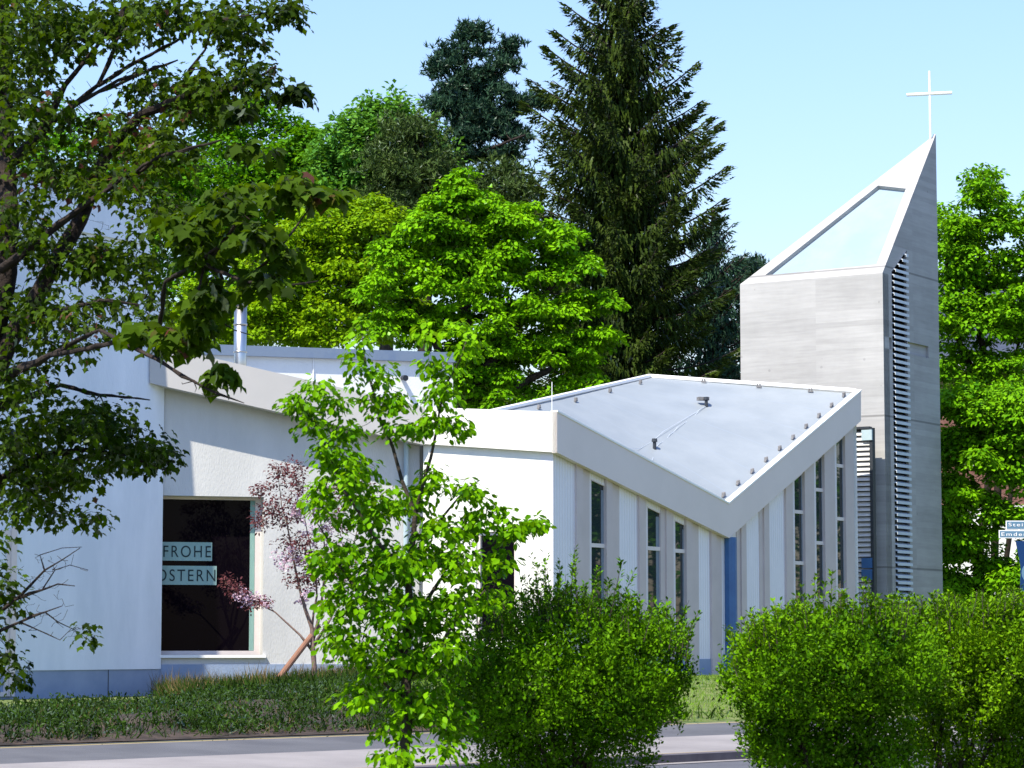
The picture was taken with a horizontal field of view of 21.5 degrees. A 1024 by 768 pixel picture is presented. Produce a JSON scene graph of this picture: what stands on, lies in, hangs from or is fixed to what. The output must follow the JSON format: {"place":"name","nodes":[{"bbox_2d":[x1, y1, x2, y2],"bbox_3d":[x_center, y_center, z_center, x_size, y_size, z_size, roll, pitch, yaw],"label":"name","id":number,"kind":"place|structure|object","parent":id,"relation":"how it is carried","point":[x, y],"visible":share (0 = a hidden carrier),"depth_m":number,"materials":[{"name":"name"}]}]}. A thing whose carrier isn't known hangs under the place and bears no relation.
{"place":"outdoors","nodes":[
{"label":"outdoors","id":0,"kind":"place"},
{"bbox_2d":[0,671,1010,746],"bbox_3d":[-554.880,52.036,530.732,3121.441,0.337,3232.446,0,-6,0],"label":"ground","id":1,"kind":"structure","parent":0,"point":[711,720],"depth_m":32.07,"materials":[{"name":"green plant"}]},
{"bbox_2d":[0,168,164,699],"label":"parish block","id":2,"kind":"structure","parent":1,"relation":"on","point":[115,591],"depth_m":45.00,"materials":[{"name":"white paint"}]},
{"bbox_2d":[0,530,10,696],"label":"window","id":3,"kind":"structure","parent":2,"relation":"in","point":[8,532],"depth_m":42.96,"materials":[{"name":"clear glass"}]},
{"bbox_2d":[17,85,371,345],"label":"broadleaf tree","id":4,"kind":"object","parent":1,"relation":"on","point":[294,145],"visible":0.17,"depth_m":83.92,"materials":[{"name":"green plant"}]},
{"bbox_2d":[145,655,432,696],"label":"dry grass","id":5,"kind":"structure","parent":1,"relation":"on","point":[172,680],"depth_m":44.38,"materials":[{"name":"brown plant"}]},
{"bbox_2d":[217,454,375,676],"bbox_3d":[-3.515,3.011,43.938,2.588,3.755,1.040,0,-6,0],"label":"blossom tree","id":6,"kind":"object","parent":1,"relation":"on","point":[253,601],"visible":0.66,"depth_m":43.88,"materials":[{"name":"pink plant"}]},
{"bbox_2d":[277,625,320,678],"bbox_3d":[-3.443,4.330,43.636,0.851,0.900,0.097,5,-7,-40],"label":"tree stake","id":7,"kind":"object","parent":1,"relation":"on","point":[296,654],"visible":0.72,"depth_m":43.57,"materials":[{"name":"brown wood"}]},
{"bbox_2d":[165,191,433,348],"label":"yellow green tree","id":8,"kind":"object","parent":1,"relation":"on","point":[313,325],"visible":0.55,"depth_m":69.83,"materials":[{"name":"green plant"}]},
{"bbox_2d":[202,345,456,641],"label":"building","id":9,"kind":"structure","parent":1,"relation":"on","point":[319,364],"depth_m":53.22,"materials":[{"name":"paint"}]},
{"bbox_2d":[149,659,545,696],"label":"rough grass","id":10,"kind":"structure","parent":1,"relation":"on","point":[239,681],"depth_m":42.44,"materials":[{"name":"green plant"}]},
{"bbox_2d":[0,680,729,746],"bbox_3d":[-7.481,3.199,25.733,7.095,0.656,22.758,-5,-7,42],"label":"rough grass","id":11,"kind":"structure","parent":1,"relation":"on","point":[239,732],"depth_m":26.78,"materials":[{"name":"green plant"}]},
{"bbox_2d":[3,683,683,742],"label":"dry grass","id":12,"kind":"structure","parent":11,"relation":"on","point":[219,725],"depth_m":26.75,"materials":[{"name":"brown plant"}]},
{"bbox_2d":[0,673,739,740],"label":"weeds","id":13,"kind":"object","parent":1,"relation":"on","point":[69,706],"visible":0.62,"depth_m":27.98,"materials":[{"name":"green plant"}]},
{"bbox_2d":[295,79,470,349],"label":"broadleaf tree","id":14,"kind":"object","parent":1,"relation":"on","point":[332,164],"visible":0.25,"depth_m":80.32,"materials":[{"name":"green plant"}]},
{"bbox_2d":[348,102,565,351],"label":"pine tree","id":15,"kind":"object","parent":1,"relation":"on","point":[405,138],"visible":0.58,"depth_m":78.33,"materials":[{"name":"green plant"}]},
{"bbox_2d":[343,166,631,408],"bbox_3d":[-0.596,0.777,63.277,6.840,11.859,4.099,0,-6,0],"label":"bright maple tree","id":16,"kind":"object","parent":1,"relation":"on","point":[497,379],"visible":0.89,"depth_m":62.90,"materials":[{"name":"green plant"}]},
{"bbox_2d":[416,16,558,407],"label":"pine tree","id":17,"kind":"object","parent":1,"relation":"on","point":[468,96],"visible":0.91,"depth_m":82.88,"materials":[{"name":"green plant"}]},
{"bbox_2d":[0,714,980,763],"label":"footway","id":18,"kind":"structure","parent":1,"relation":"on","point":[116,751],"depth_m":24.76,"materials":[{"name":"concrete"}]},
{"bbox_2d":[0,715,908,746],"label":"edging kerb","id":19,"kind":"structure","parent":18,"relation":"on","point":[259,737],"depth_m":25.49,"materials":[{"name":"concrete"}]},
{"bbox_2d":[150,305,861,683],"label":"church building","id":20,"kind":"structure","parent":1,"relation":"on","point":[720,503],"depth_m":47.65,"materials":[{"name":"paint"}]},
{"bbox_2d":[162,542,211,560],"bbox_3d":[-5.672,2.900,46.767,0.964,0.322,0.010,2,-6,-17],"label":"paper sign","id":21,"kind":"object","parent":20,"relation":"attached to","point":[186,551],"visible":1,"depth_m":46.78,"materials":[{"name":"teal"}]},
{"bbox_2d":[162,566,216,584],"bbox_3d":[-5.671,3.310,46.728,1.130,0.328,0.010,2,-6,-17],"label":"paper sign","id":22,"kind":"object","parent":20,"relation":"attached to","point":[189,575],"visible":0.99,"depth_m":46.75,"materials":[{"name":"teal"}]},
{"bbox_2d":[160,496,265,657],"bbox_3d":[-5.537,3.328,46.613,2.580,2.784,0.360,2,-6,-17],"label":"window","id":23,"kind":"structure","parent":20,"relation":"in","point":[198,621],"depth_m":46.88,"materials":[{"name":"black glass"}]},
{"bbox_2d":[477,532,515,633],"bbox_3d":[-0.235,3.491,46.721,0.817,1.869,0.080,-3,-7,32],"label":"window","id":24,"kind":"structure","parent":20,"relation":"in","point":[511,578],"depth_m":46.79,"materials":[{"name":"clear glass"}]},
{"bbox_2d":[590,478,604,638],"bbox_3d":[1.564,3.270,47.474,0.037,3.183,0.783,-3,-7,32],"label":"window","id":25,"kind":"structure","parent":20,"relation":"in","point":[597,544],"depth_m":47.45,"materials":[{"name":"black glass"}]},
{"bbox_2d":[647,506,659,657],"bbox_3d":[2.622,3.635,49.140,0.037,2.796,0.733,-3,-7,32],"label":"window","id":26,"kind":"structure","parent":20,"relation":"in","point":[653,548],"depth_m":49.11,"materials":[{"name":"black glass"}]},
{"bbox_2d":[674,520,684,658],"bbox_3d":[3.162,3.822,49.989,0.037,2.598,0.694,-3,-7,32],"label":"window","id":27,"kind":"structure","parent":20,"relation":"in","point":[679,550],"depth_m":49.93,"materials":[{"name":"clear glass"}]},
{"bbox_2d":[794,473,803,600],"bbox_3d":[5.825,3.598,54.292,0.037,3.923,0.738,-3,-7,32],"label":"window","id":28,"kind":"structure","parent":20,"relation":"in","point":[798,536],"depth_m":54.25,"materials":[{"name":"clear glass"}]},
{"bbox_2d":[815,456,822,603],"bbox_3d":[6.334,3.474,55.123,0.037,4.339,0.684,-3,-7,32],"label":"window","id":29,"kind":"structure","parent":20,"relation":"in","point":[818,490],"depth_m":55.08,"materials":[{"name":"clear glass"}]},
{"bbox_2d":[835,437,844,607],"bbox_3d":[6.865,3.336,55.990,0.037,4.789,0.699,-3,-7,32],"label":"window","id":30,"kind":"structure","parent":20,"relation":"in","point":[838,446],"depth_m":55.95,"materials":[{"name":"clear glass"}]},
{"bbox_2d":[505,0,740,402],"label":"spruce tree","id":31,"kind":"object","parent":1,"relation":"on","point":[628,185],"visible":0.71,"depth_m":74.02,"materials":[{"name":"green plant"}]},
{"bbox_2d":[662,205,750,379],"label":"spruce tree","id":32,"kind":"object","parent":1,"relation":"on","point":[716,349],"visible":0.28,"depth_m":80.24,"materials":[{"name":"green plant"}]},
{"bbox_2d":[706,250,769,379],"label":"pine tree","id":33,"kind":"object","parent":1,"relation":"on","point":[756,263],"visible":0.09,"depth_m":88.18,"materials":[{"name":"green plant"}]},
{"bbox_2d":[740,71,951,654],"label":"bell tower","id":34,"kind":"structure","parent":1,"relation":"on","point":[845,295],"depth_m":59.59,"materials":[{"name":"concrete"}]},
{"bbox_2d":[856,426,876,609],"bbox_3d":[7.331,3.696,57.753,0.951,5.556,0.190,-3,-7,32],"label":"louvred screen","id":35,"kind":"object","parent":1,"relation":"on","point":[866,508],"visible":0.27,"depth_m":57.68,"materials":[{"name":"metal"}]},
{"bbox_2d":[937,162,1023,664],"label":"street tree","id":36,"kind":"object","parent":1,"relation":"on","point":[985,436],"visible":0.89,"depth_m":64.99,"materials":[{"name":"green plant"}]},
{"bbox_2d":[938,283,1023,596],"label":"brick house","id":37,"kind":"structure","parent":1,"relation":"on","point":[943,422],"depth_m":84.38,"materials":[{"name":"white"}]},
{"bbox_2d":[1016,541,1023,591],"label":"blue sign board","id":38,"kind":"object","parent":1,"relation":"on","point":[1020,546],"visible":0.95,"depth_m":37.92,"materials":[{"name":"blue metal"}]},
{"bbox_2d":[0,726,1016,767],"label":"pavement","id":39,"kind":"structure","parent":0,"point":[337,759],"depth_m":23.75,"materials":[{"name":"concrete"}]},
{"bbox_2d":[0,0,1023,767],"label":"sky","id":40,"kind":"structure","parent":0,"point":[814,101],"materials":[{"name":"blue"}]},
{"bbox_2d":[614,748,1018,767],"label":"road","id":41,"kind":"structure","parent":0,"point":[733,764],"depth_m":25.66,"materials":[{"name":"grey asphalt"}]},
{"bbox_2d":[376,737,1022,767],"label":"kerb","id":42,"kind":"structure","parent":41,"relation":"on","point":[700,756],"depth_m":26.36,"materials":[{"name":"grey concrete"}]},
{"bbox_2d":[622,747,983,766],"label":"gutter","id":43,"kind":"object","parent":41,"relation":"on","point":[717,760],"depth_m":26.40,"materials":[{"name":"concrete"}]},
{"bbox_2d":[999,521,1023,537],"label":"street name sign","id":44,"kind":"object","parent":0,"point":[1014,529],"visible":1,"depth_m":39.95,"materials":[{"name":"blue"}]},
{"label":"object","id":45,"kind":"structure","parent":0,"visible":0},
{"bbox_2d":[0,0,362,705],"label":"maple tree","id":46,"kind":"object","parent":45,"relation":"on","point":[186,232],"visible":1,"depth_m":13.75,"materials":[{"name":"green plant"}]},
{"bbox_2d":[272,318,556,767],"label":"young tree","id":47,"kind":"object","parent":45,"relation":"on","point":[418,612],"visible":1,"depth_m":11.29,"materials":[{"name":"green plant"}]},
{"bbox_2d":[430,545,710,767],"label":"shrub","id":48,"kind":"object","parent":45,"relation":"on","point":[605,672],"visible":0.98,"depth_m":11.69,"materials":[{"name":"green plant"}]},
{"bbox_2d":[705,568,958,767],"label":"shrub","id":49,"kind":"object","parent":45,"relation":"on","point":[861,664],"visible":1,"depth_m":11.44,"materials":[{"name":"green plant"}]},
{"bbox_2d":[879,585,1023,767],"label":"shrub","id":50,"kind":"object","parent":45,"relation":"on","point":[983,642],"visible":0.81,"depth_m":12.11,"materials":[{"name":"green plant"}]}
]}

